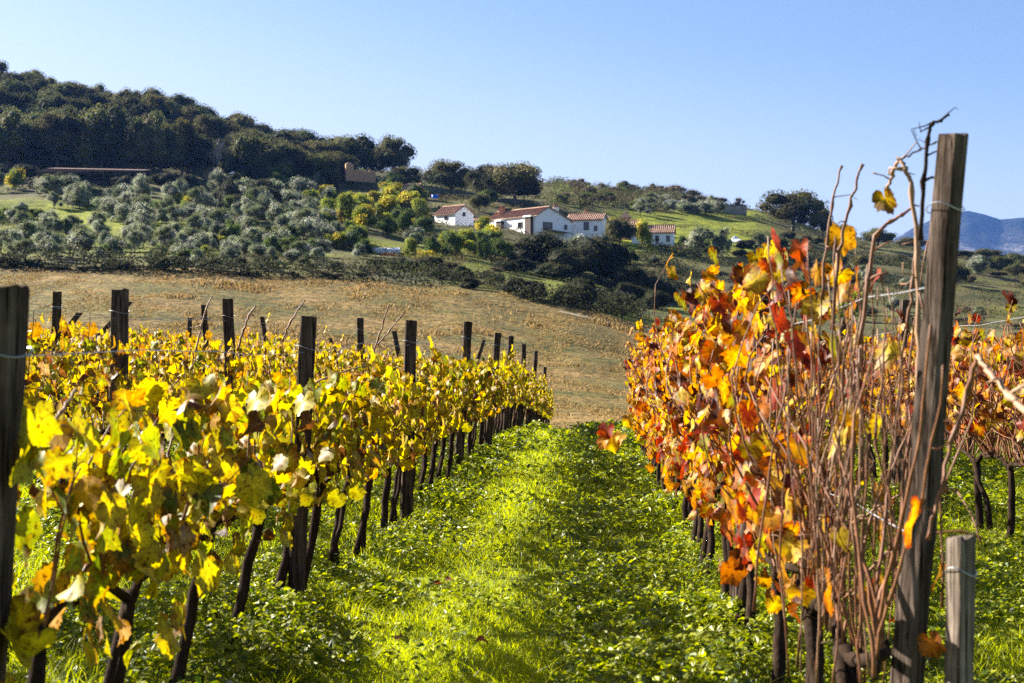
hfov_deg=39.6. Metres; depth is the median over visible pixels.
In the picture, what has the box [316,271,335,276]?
bare shrub
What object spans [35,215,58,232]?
olive tree
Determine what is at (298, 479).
grapevine
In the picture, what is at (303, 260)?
bush
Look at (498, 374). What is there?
grapevine
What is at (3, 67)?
oak tree
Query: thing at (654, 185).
bare shrub
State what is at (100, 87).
oak tree
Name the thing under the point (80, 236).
olive tree
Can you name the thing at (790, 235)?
bush
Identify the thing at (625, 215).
tower
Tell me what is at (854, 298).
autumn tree
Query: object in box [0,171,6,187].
olive tree
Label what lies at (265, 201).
olive tree
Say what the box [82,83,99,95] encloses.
oak tree
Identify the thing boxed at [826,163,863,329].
long cane
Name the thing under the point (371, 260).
bush
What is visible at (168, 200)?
olive tree
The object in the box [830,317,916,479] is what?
grapevine
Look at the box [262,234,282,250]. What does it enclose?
leafy tree
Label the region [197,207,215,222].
olive tree
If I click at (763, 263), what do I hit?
vine leaf
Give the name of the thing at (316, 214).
olive tree
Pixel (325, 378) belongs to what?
long cane
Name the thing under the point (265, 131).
oak tree
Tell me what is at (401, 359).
grapevine
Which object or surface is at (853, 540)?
hanging cane
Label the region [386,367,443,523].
grapevine
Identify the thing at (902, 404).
grapevine
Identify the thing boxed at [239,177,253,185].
olive tree
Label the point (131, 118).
oak tree
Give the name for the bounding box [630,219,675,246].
farm wing
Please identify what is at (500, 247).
leafy tree
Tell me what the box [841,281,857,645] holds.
hanging cane
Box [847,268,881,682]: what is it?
hanging cane
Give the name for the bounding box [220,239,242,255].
olive tree
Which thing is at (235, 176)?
oak tree
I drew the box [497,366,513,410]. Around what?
grapevine
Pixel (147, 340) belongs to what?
grapevine
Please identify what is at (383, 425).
grapevine
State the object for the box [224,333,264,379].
grapevine
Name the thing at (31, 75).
oak tree
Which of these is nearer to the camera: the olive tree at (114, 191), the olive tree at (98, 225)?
the olive tree at (98, 225)
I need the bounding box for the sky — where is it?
[0,0,1023,242]
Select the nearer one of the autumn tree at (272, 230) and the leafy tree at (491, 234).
the autumn tree at (272, 230)
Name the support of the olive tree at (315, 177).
on the ground at (282, 313)
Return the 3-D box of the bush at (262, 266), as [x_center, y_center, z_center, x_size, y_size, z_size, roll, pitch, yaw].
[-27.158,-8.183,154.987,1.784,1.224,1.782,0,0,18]
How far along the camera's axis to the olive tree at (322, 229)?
212.44 m
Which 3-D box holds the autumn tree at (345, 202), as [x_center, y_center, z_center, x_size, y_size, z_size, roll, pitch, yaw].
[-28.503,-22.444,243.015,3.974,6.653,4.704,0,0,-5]
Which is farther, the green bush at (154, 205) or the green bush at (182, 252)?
the green bush at (154, 205)
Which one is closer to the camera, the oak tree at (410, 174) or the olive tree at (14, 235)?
the olive tree at (14, 235)
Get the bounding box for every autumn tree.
[4,167,26,189]
[172,192,183,204]
[180,195,194,207]
[201,245,210,256]
[216,235,229,244]
[265,228,277,234]
[301,188,320,202]
[317,184,334,199]
[320,197,336,213]
[321,234,335,246]
[330,231,349,248]
[334,191,355,222]
[345,223,368,238]
[351,205,380,227]
[353,192,374,207]
[367,191,382,207]
[373,193,400,216]
[377,185,396,201]
[378,181,399,191]
[378,212,398,233]
[387,184,399,193]
[392,182,402,190]
[395,190,406,210]
[396,190,419,209]
[402,237,417,255]
[410,197,430,219]
[438,229,461,248]
[458,229,472,250]
[462,240,477,254]
[463,227,475,247]
[474,215,490,230]
[481,223,499,232]
[483,227,496,233]
[634,218,653,249]
[836,290,862,320]
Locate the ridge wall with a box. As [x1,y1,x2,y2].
[723,205,746,215]
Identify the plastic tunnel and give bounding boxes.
[374,248,400,252]
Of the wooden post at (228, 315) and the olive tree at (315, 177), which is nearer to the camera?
the wooden post at (228, 315)
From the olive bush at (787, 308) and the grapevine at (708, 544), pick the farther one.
the olive bush at (787, 308)
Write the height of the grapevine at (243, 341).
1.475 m
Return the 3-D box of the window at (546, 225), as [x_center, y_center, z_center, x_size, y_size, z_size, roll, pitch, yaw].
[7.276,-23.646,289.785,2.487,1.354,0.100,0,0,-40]
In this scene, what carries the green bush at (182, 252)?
on the ground at (282, 313)
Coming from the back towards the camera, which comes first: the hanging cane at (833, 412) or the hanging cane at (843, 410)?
the hanging cane at (833, 412)
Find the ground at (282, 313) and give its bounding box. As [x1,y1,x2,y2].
[0,151,1023,682]
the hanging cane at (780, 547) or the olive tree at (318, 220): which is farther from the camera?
the olive tree at (318, 220)
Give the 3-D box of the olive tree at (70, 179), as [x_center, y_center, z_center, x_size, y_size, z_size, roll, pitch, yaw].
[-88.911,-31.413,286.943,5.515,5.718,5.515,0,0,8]
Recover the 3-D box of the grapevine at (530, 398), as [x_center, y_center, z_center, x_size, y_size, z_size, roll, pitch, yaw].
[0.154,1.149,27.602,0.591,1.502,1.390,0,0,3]
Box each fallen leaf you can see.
[433,580,442,585]
[476,635,488,643]
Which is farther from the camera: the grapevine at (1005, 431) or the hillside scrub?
the hillside scrub
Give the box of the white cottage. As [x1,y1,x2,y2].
[432,204,475,225]
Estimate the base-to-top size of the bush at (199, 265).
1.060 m
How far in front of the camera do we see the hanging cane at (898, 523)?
3.92 m
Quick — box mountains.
[891,211,1023,255]
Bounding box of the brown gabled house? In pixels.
[402,183,429,196]
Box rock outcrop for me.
[203,138,223,180]
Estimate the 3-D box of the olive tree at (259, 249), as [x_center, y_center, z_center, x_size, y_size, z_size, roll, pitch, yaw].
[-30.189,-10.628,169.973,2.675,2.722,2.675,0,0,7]
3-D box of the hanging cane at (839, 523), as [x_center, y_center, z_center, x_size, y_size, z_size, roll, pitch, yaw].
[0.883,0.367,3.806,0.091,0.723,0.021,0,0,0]
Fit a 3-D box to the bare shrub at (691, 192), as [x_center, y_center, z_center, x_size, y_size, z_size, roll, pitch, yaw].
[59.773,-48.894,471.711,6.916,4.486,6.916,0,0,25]
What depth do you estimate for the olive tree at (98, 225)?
195.46 m
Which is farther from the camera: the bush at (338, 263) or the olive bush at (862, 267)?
the olive bush at (862, 267)
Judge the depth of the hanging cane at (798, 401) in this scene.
4.50 m
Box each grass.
[6,396,1023,682]
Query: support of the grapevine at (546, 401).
on the ground at (282, 313)
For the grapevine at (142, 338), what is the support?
on the ground at (282, 313)
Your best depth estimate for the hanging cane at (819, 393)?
4.16 m
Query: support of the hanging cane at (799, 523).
attached to the grapevine at (847, 662)
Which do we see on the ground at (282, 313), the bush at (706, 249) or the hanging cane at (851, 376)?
the bush at (706, 249)
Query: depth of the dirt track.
141.40 m
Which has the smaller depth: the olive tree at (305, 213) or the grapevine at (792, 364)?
the grapevine at (792, 364)
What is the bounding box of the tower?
[620,212,631,238]
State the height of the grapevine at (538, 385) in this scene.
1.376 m
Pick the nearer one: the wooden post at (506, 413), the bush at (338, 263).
the wooden post at (506, 413)
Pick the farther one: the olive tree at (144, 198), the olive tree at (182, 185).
the olive tree at (182, 185)
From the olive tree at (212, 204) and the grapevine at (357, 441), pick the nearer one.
the grapevine at (357, 441)
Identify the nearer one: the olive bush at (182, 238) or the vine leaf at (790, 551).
the vine leaf at (790, 551)
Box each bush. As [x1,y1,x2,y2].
[0,167,8,175]
[0,206,12,224]
[7,256,20,265]
[8,163,40,177]
[12,200,28,213]
[16,218,36,228]
[18,219,37,243]
[21,259,30,266]
[26,179,40,188]
[26,208,46,220]
[27,258,44,267]
[53,172,68,183]
[59,216,72,230]
[86,187,107,197]
[97,243,112,259]
[98,230,110,244]
[104,176,121,186]
[111,236,124,249]
[112,261,133,268]
[114,175,132,186]
[120,189,136,195]
[125,223,133,229]
[148,200,160,209]
[148,246,165,257]
[150,172,177,185]
[151,257,172,268]
[154,207,170,223]
[164,237,176,247]
[168,255,179,265]
[169,221,179,232]
[172,231,187,246]
[175,249,191,257]
[179,174,199,187]
[181,188,192,197]
[188,247,205,264]
[195,260,209,267]
[200,217,211,233]
[207,239,219,252]
[208,219,223,234]
[208,258,222,263]
[209,233,221,246]
[217,245,239,258]
[229,200,244,217]
[234,257,246,266]
[254,204,265,220]
[254,261,269,270]
[261,224,278,232]
[265,245,278,260]
[283,248,303,261]
[297,258,309,265]
[302,246,325,262]
[304,201,318,209]
[304,223,317,239]
[321,213,330,222]
[328,261,345,270]
[329,220,342,235]
[340,229,356,249]
[352,242,366,257]
[364,259,386,267]
[389,256,406,263]
[390,259,407,269]
[397,260,418,270]
[403,224,423,237]
[405,226,425,237]
[408,232,423,245]
[417,256,444,269]
[424,268,450,278]
[439,262,457,270]
[449,265,475,280]
[458,277,481,288]
[487,273,505,283]
[491,261,518,271]
[514,258,540,271]
[514,261,523,268]
[552,195,569,203]
[576,192,592,202]
[578,198,587,207]
[604,192,615,197]
[616,180,630,186]
[619,186,631,192]
[627,200,638,211]
[648,254,660,264]
[680,248,701,255]
[689,196,698,203]
[702,247,720,253]
[730,249,747,256]
[735,239,755,247]
[779,231,796,239]
[779,239,790,247]
[785,307,797,315]
[797,268,812,279]
[801,236,811,240]
[809,237,823,243]
[858,265,866,277]
[858,303,879,315]
[860,269,874,278]
[885,297,900,310]
[889,276,910,287]
[904,280,924,291]
[966,258,989,273]
[968,255,988,260]
[970,305,987,315]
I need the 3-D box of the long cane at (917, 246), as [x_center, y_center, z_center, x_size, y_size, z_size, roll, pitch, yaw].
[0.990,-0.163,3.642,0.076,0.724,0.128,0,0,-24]
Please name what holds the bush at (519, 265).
on the ground at (282, 313)
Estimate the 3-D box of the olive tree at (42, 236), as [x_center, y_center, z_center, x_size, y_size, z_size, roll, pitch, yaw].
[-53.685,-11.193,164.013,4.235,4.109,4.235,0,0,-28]
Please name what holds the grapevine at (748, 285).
on the ground at (282, 313)
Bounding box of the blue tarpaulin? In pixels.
[430,193,439,203]
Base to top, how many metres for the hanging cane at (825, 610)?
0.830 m
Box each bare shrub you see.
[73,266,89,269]
[286,271,301,275]
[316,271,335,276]
[476,270,495,274]
[487,266,503,272]
[565,178,579,184]
[568,181,584,189]
[576,176,587,184]
[583,196,597,205]
[584,185,597,193]
[594,193,606,201]
[603,195,617,201]
[627,183,642,192]
[644,183,657,191]
[646,268,656,275]
[662,183,681,191]
[666,185,688,192]
[675,194,692,201]
[684,282,698,289]
[685,188,702,195]
[695,194,706,202]
[715,270,729,276]
[718,197,726,202]
[726,285,735,291]
[734,197,746,204]
[892,253,907,262]
[953,316,966,321]
[957,305,972,312]
[967,275,977,283]
[990,271,1007,276]
[1003,323,1022,328]
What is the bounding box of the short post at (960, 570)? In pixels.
[944,534,976,682]
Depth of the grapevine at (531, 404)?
29.18 m
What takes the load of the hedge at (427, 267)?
on the ground at (282, 313)
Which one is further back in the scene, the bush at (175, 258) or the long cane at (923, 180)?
the bush at (175, 258)
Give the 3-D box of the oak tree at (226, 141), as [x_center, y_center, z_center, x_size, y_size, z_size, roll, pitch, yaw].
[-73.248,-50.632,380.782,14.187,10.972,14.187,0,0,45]
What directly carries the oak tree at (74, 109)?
on the ground at (282, 313)
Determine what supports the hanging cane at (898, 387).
attached to the grapevine at (748, 416)
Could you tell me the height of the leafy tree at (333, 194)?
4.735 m
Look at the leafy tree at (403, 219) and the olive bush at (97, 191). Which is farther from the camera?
the olive bush at (97, 191)
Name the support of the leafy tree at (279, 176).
on the ground at (282, 313)
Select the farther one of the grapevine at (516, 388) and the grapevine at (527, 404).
the grapevine at (527, 404)
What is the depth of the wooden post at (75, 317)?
17.46 m
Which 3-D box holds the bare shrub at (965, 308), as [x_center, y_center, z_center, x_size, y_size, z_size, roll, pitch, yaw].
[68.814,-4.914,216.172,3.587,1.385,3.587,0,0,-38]
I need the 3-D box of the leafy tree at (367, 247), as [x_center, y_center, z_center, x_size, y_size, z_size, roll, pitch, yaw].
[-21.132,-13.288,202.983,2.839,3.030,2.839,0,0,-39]
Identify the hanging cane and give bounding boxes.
[752,301,797,611]
[767,236,807,562]
[768,339,788,633]
[769,305,803,677]
[780,268,819,568]
[783,376,837,578]
[787,347,813,672]
[788,290,826,501]
[796,331,820,667]
[798,418,836,682]
[800,315,827,626]
[801,248,822,631]
[801,308,852,560]
[806,345,862,623]
[806,375,863,643]
[809,378,843,600]
[814,329,853,631]
[814,369,840,670]
[815,287,878,669]
[818,285,844,572]
[818,293,853,580]
[818,357,850,643]
[819,398,854,593]
[825,274,851,628]
[825,345,858,610]
[829,370,837,483]
[830,236,852,595]
[832,365,863,682]
[837,458,872,555]
[838,275,869,563]
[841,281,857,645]
[843,264,868,620]
[845,369,883,573]
[845,370,864,611]
[846,301,864,627]
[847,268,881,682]
[850,248,874,541]
[850,348,863,682]
[853,315,900,595]
[853,398,892,598]
[855,358,875,674]
[856,364,868,682]
[869,272,903,533]
[870,357,906,609]
[874,349,901,557]
[877,260,920,559]
[877,329,905,522]
[880,333,899,670]
[881,308,899,615]
[882,287,904,584]
[882,325,914,682]
[885,307,910,446]
[891,240,927,598]
[894,409,910,608]
[918,292,949,607]
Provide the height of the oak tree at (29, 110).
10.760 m
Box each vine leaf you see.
[596,422,613,438]
[596,434,608,450]
[604,434,619,453]
[611,430,626,444]
[622,414,633,428]
[720,324,752,348]
[755,500,784,532]
[757,255,776,277]
[774,530,809,562]
[784,435,814,467]
[785,581,815,607]
[788,238,808,261]
[798,331,817,352]
[834,406,867,438]
[872,186,897,214]
[916,630,946,658]
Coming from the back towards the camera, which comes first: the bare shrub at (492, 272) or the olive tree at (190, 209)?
the olive tree at (190, 209)
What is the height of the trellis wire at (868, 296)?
0.344 m
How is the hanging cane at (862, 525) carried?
attached to the grapevine at (847, 662)
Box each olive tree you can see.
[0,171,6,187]
[0,227,17,236]
[1,228,25,248]
[4,208,18,226]
[5,240,19,256]
[11,210,30,229]
[13,238,41,258]
[29,226,64,257]
[30,220,47,231]
[33,178,50,195]
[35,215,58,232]
[36,173,66,195]
[36,238,60,259]
[38,209,60,222]
[44,190,64,208]
[48,216,70,235]
[58,172,80,189]
[60,232,81,254]
[62,183,89,205]
[62,194,74,206]
[62,213,83,226]
[65,181,88,203]
[66,227,107,261]
[67,183,93,208]
[69,223,87,233]
[86,219,112,240]
[87,210,106,227]
[89,195,115,213]
[99,196,120,221]
[103,237,125,255]
[105,183,130,196]
[111,201,134,223]
[116,190,133,207]
[119,226,146,249]
[120,217,138,229]
[125,230,143,251]
[127,175,153,196]
[127,201,156,223]
[127,208,157,230]
[130,172,152,190]
[131,193,151,206]
[133,213,153,231]
[135,223,155,246]
[149,224,177,248]
[155,194,175,216]
[160,181,178,198]
[165,204,187,222]
[169,241,196,255]
[171,179,189,193]
[176,226,203,241]
[180,202,204,218]
[183,213,204,230]
[186,186,210,206]
[186,232,211,249]
[193,205,209,219]
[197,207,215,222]
[200,191,218,208]
[207,168,226,189]
[207,207,233,234]
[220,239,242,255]
[228,234,252,242]
[232,237,257,257]
[234,179,252,188]
[235,205,261,221]
[235,216,247,231]
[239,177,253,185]
[239,185,250,195]
[240,196,254,208]
[240,199,260,218]
[240,216,261,232]
[240,226,264,245]
[243,185,273,202]
[244,226,271,244]
[248,242,266,258]
[253,192,271,214]
[261,229,292,250]
[266,199,278,214]
[266,204,285,223]
[270,180,288,198]
[270,212,295,230]
[281,188,299,207]
[285,199,302,209]
[286,176,316,194]
[289,207,311,221]
[289,217,316,241]
[289,240,312,257]
[290,190,303,201]
[292,207,318,221]
[299,195,317,206]
[301,176,318,192]
[309,208,322,219]
[310,215,330,230]
[311,172,325,191]
[313,236,335,254]
[314,221,334,240]
[318,186,333,200]
[321,207,338,221]
[563,233,585,244]
[632,201,651,214]
[635,196,646,203]
[642,192,658,197]
[643,196,657,202]
[643,202,658,213]
[658,193,671,204]
[662,199,676,210]
[675,199,688,210]
[677,202,698,213]
[684,224,716,249]
[694,200,716,214]
[706,195,717,203]
[710,199,728,213]
[710,226,734,255]
[752,232,767,248]
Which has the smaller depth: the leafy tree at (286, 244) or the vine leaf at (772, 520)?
the vine leaf at (772, 520)
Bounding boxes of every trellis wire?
[27,337,549,390]
[29,310,324,345]
[34,304,454,348]
[40,351,342,358]
[696,287,924,353]
[730,454,903,530]
[821,317,1022,341]
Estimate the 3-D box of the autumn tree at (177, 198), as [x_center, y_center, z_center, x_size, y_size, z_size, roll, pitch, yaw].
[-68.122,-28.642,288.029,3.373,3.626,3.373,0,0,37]
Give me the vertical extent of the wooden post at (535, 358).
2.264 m
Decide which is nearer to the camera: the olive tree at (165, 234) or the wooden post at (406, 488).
the wooden post at (406, 488)
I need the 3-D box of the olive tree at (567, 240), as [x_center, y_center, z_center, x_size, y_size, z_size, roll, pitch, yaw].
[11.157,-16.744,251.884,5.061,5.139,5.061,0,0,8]
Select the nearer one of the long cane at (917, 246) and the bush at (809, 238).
the long cane at (917, 246)
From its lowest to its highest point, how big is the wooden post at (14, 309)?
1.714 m
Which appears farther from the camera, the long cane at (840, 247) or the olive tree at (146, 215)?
the olive tree at (146, 215)
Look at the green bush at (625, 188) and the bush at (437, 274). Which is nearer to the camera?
the bush at (437, 274)
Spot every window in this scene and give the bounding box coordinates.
[517,222,521,227]
[543,222,551,228]
[584,222,588,229]
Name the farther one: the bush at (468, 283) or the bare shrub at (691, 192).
the bare shrub at (691, 192)
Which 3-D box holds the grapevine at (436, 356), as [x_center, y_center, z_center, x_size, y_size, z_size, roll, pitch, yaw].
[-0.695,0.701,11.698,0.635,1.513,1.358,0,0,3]
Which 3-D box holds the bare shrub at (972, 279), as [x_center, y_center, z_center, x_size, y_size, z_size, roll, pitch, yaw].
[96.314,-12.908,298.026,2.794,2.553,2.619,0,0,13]
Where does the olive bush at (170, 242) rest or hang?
on the ground at (282, 313)
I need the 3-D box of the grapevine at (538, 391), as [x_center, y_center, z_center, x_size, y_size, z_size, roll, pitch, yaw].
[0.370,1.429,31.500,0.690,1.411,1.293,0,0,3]
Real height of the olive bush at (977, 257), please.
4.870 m
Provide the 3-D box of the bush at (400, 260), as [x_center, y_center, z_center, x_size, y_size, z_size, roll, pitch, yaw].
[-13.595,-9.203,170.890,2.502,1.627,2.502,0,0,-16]
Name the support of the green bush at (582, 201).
on the ground at (282, 313)
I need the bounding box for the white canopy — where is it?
[732,236,739,242]
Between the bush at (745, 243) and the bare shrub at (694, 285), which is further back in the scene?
the bush at (745, 243)
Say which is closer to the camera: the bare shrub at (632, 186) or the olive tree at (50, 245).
the olive tree at (50, 245)
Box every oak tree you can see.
[0,59,9,74]
[0,71,28,83]
[0,76,43,107]
[0,86,10,106]
[0,91,37,112]
[0,104,15,116]
[0,105,34,168]
[0,130,54,164]
[19,106,44,118]
[20,71,46,81]
[20,111,42,122]
[20,119,68,163]
[25,75,52,106]
[26,67,46,77]
[32,109,82,172]
[33,116,63,162]
[35,91,73,114]
[39,82,67,108]
[42,104,87,120]
[45,75,59,84]
[61,81,92,98]
[64,95,93,112]
[68,100,131,173]
[79,92,107,109]
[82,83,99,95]
[94,82,110,94]
[101,90,116,98]
[102,96,114,110]
[110,87,144,106]
[110,93,139,117]
[113,134,150,174]
[124,121,139,138]
[125,108,168,174]
[125,114,145,126]
[129,93,174,120]
[132,142,189,173]
[141,85,169,97]
[157,94,184,106]
[161,121,172,136]
[162,119,175,125]
[164,98,184,115]
[165,117,202,175]
[167,91,197,108]
[168,132,218,174]
[169,102,211,123]
[193,114,224,155]
[194,103,218,118]
[209,122,243,150]
[210,186,221,201]
[211,117,240,126]
[212,130,255,154]
[215,178,243,203]
[217,194,252,208]
[220,129,262,178]
[220,172,241,187]
[221,111,258,125]
[221,146,232,172]
[230,112,255,129]
[238,127,265,140]
[245,124,268,134]
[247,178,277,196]
[249,164,268,179]
[255,137,285,157]
[256,122,277,133]
[259,185,284,204]
[261,140,309,183]
[270,129,305,142]
[272,127,305,133]
[280,139,309,150]
[291,127,327,143]
[295,152,341,188]
[298,140,313,150]
[304,150,312,159]
[306,140,342,155]
[316,167,339,193]
[318,150,359,180]
[319,134,350,143]
[324,131,380,170]
[359,146,391,172]
[373,132,417,169]
[386,165,423,187]
[419,159,480,199]
[464,163,498,195]
[468,193,491,211]
[479,160,544,205]
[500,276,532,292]
[507,231,569,264]
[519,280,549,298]
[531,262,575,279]
[546,244,604,279]
[553,284,584,302]
[566,233,642,282]
[567,277,595,288]
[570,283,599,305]
[597,289,613,303]
[602,217,639,244]
[609,266,648,291]
[612,282,643,302]
[632,285,649,305]
[641,289,670,309]
[643,274,666,294]
[661,282,680,299]
[755,188,830,232]
[807,207,836,237]
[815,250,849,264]
[843,272,862,285]
[850,254,868,265]
[860,227,898,246]
[893,236,926,249]
[956,263,972,285]
[958,250,976,257]
[972,248,1004,257]
[989,254,1008,271]
[1002,252,1023,265]
[1002,263,1023,277]
[1019,275,1023,285]
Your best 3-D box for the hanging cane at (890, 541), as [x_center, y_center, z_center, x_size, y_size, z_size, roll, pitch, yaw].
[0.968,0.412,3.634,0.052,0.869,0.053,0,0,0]
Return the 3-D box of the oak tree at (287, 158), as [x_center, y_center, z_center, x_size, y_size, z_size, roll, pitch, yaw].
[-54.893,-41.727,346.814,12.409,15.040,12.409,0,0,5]
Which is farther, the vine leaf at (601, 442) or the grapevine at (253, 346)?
the grapevine at (253, 346)
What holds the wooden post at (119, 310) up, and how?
on the ground at (282, 313)
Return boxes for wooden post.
[0,284,32,682]
[51,291,61,417]
[51,312,82,345]
[66,302,132,373]
[108,288,129,455]
[187,318,191,364]
[200,305,208,347]
[222,298,236,443]
[260,317,272,376]
[287,316,317,606]
[357,318,364,383]
[392,331,400,361]
[400,320,418,523]
[454,321,472,476]
[477,340,485,359]
[485,332,500,449]
[503,336,513,431]
[517,344,525,428]
[531,351,537,421]
[541,367,546,421]
[688,307,714,526]
[732,289,771,600]
[816,318,846,433]
[890,133,968,682]
[891,299,910,485]
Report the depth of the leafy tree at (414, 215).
263.60 m
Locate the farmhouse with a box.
[489,204,608,239]
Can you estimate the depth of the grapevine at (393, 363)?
22.67 m
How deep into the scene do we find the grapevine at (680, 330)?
6.79 m
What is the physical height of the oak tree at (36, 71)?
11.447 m
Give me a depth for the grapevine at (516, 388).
22.98 m
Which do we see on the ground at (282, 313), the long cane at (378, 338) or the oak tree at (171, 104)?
the oak tree at (171, 104)
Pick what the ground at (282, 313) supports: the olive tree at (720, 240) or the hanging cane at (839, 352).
the olive tree at (720, 240)
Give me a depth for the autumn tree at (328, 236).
211.44 m
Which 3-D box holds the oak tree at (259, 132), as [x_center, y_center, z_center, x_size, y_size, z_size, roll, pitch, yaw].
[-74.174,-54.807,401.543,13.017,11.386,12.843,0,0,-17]
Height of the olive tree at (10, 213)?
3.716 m
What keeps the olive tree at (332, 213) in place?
on the ground at (282, 313)
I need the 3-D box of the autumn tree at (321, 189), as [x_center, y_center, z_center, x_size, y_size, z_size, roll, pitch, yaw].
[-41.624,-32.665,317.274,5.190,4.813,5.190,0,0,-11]
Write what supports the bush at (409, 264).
on the ground at (282, 313)
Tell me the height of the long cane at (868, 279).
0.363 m
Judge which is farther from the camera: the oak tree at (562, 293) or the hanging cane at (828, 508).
the oak tree at (562, 293)
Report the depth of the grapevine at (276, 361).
23.96 m
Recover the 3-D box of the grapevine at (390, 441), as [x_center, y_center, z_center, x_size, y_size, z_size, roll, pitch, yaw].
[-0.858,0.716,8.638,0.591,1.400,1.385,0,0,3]
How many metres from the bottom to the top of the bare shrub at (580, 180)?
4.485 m
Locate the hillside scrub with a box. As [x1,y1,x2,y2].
[0,157,1023,337]
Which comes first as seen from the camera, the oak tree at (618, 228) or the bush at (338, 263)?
the bush at (338, 263)
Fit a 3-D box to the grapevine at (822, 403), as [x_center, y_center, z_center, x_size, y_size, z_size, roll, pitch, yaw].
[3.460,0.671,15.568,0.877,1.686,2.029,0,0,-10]
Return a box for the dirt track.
[559,311,650,329]
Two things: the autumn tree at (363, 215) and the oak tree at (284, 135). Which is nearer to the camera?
the autumn tree at (363, 215)
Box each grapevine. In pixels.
[0,401,196,682]
[17,383,281,682]
[24,310,110,422]
[26,311,156,527]
[28,327,71,396]
[39,324,109,406]
[41,328,78,375]
[58,335,175,435]
[61,321,99,390]
[70,328,151,436]
[74,330,110,397]
[100,324,177,381]
[109,333,152,372]
[111,355,306,682]
[128,324,209,449]
[132,324,187,415]
[142,333,163,377]
[159,331,209,388]
[169,330,241,416]
[171,363,345,661]
[184,340,243,377]
[194,341,277,456]
[210,330,247,373]
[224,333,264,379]
[234,362,369,638]
[235,313,293,435]
[246,337,277,378]
[252,319,316,397]
[256,372,385,589]
[264,341,293,376]
[275,341,334,386]
[285,367,405,582]
[294,325,345,422]
[323,334,364,385]
[327,341,381,382]
[339,345,425,558]
[342,351,386,381]
[355,351,388,381]
[361,358,429,543]
[365,348,402,373]
[379,349,403,384]
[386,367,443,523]
[389,335,467,509]
[394,345,456,488]
[416,359,483,481]
[417,351,471,488]
[430,355,481,482]
[448,347,491,478]
[456,353,496,433]
[467,351,493,453]
[471,362,501,452]
[478,356,505,449]
[481,345,516,427]
[481,367,508,449]
[492,364,517,435]
[495,351,520,434]
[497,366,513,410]
[499,363,523,430]
[502,364,523,429]
[509,361,527,429]
[512,359,525,397]
[512,360,530,427]
[512,362,531,417]
[515,367,535,428]
[516,383,539,423]
[522,375,537,421]
[522,377,534,419]
[523,371,534,404]
[525,380,539,424]
[525,386,546,411]
[527,375,542,425]
[528,377,541,423]
[530,379,543,422]
[534,381,548,419]
[536,375,546,410]
[537,395,549,420]
[538,387,548,419]
[539,389,549,420]
[540,404,551,421]
[543,395,553,422]
[547,388,553,413]
[622,339,669,477]
[624,340,652,450]
[624,341,663,472]
[625,317,715,519]
[626,345,657,460]
[627,327,677,489]
[631,329,698,498]
[635,332,678,489]
[641,291,783,581]
[643,292,739,554]
[648,325,728,543]
[654,244,812,624]
[659,240,845,662]
[693,259,869,682]
[714,223,980,682]
[746,301,982,682]
[784,342,825,421]
[785,334,841,435]
[786,326,849,421]
[816,327,887,444]
[819,323,893,479]
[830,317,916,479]
[841,323,951,487]
[886,320,1023,534]
[887,305,994,523]
[896,303,1023,547]
[945,344,976,437]
[950,337,992,453]
[960,331,1015,458]
[978,326,1023,460]
[980,289,1023,446]
[996,341,1023,394]
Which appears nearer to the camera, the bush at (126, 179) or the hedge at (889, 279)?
the hedge at (889, 279)
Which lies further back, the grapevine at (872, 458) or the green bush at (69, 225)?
the green bush at (69, 225)
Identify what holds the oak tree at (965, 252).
on the ground at (282, 313)
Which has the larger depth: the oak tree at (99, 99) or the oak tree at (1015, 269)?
the oak tree at (99, 99)
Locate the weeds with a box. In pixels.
[7,391,1023,682]
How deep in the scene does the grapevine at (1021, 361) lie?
14.91 m
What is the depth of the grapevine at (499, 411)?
18.45 m
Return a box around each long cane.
[55,388,77,427]
[190,296,212,350]
[236,305,256,350]
[282,300,306,341]
[314,365,365,382]
[368,304,389,352]
[377,310,404,345]
[613,413,640,425]
[820,165,856,299]
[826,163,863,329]
[857,207,910,344]
[872,142,921,386]
[900,240,914,330]
[903,128,937,158]
[906,353,982,540]
[913,107,955,240]
[975,354,1023,413]
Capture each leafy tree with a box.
[219,223,241,240]
[221,195,235,215]
[225,218,239,229]
[235,168,246,176]
[243,193,256,202]
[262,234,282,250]
[268,166,288,189]
[270,168,290,190]
[276,235,301,255]
[279,224,299,239]
[305,238,317,254]
[323,189,338,200]
[342,219,355,232]
[349,225,368,244]
[353,238,374,255]
[375,216,400,235]
[377,170,404,186]
[386,173,402,185]
[392,207,416,231]
[404,180,429,200]
[408,208,420,218]
[414,215,434,234]
[422,234,443,254]
[440,230,463,254]
[474,229,490,244]
[476,234,491,260]
[479,189,500,205]
[486,230,505,242]
[486,237,513,259]
[627,246,639,262]
[676,234,689,248]
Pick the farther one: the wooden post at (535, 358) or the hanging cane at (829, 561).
the wooden post at (535, 358)
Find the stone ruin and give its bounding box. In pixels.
[345,162,375,182]
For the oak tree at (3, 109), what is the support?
on the ground at (282, 313)
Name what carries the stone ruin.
on the ground at (282, 313)
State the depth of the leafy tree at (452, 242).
209.27 m
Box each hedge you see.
[0,243,144,273]
[119,243,306,276]
[292,254,530,287]
[412,249,464,258]
[508,276,653,316]
[635,248,705,279]
[638,264,698,289]
[644,239,748,266]
[788,255,924,291]
[796,237,926,272]
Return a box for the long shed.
[35,168,148,185]
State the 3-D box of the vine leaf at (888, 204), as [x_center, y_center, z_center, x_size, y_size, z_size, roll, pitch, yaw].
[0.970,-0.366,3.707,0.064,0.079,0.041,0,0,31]

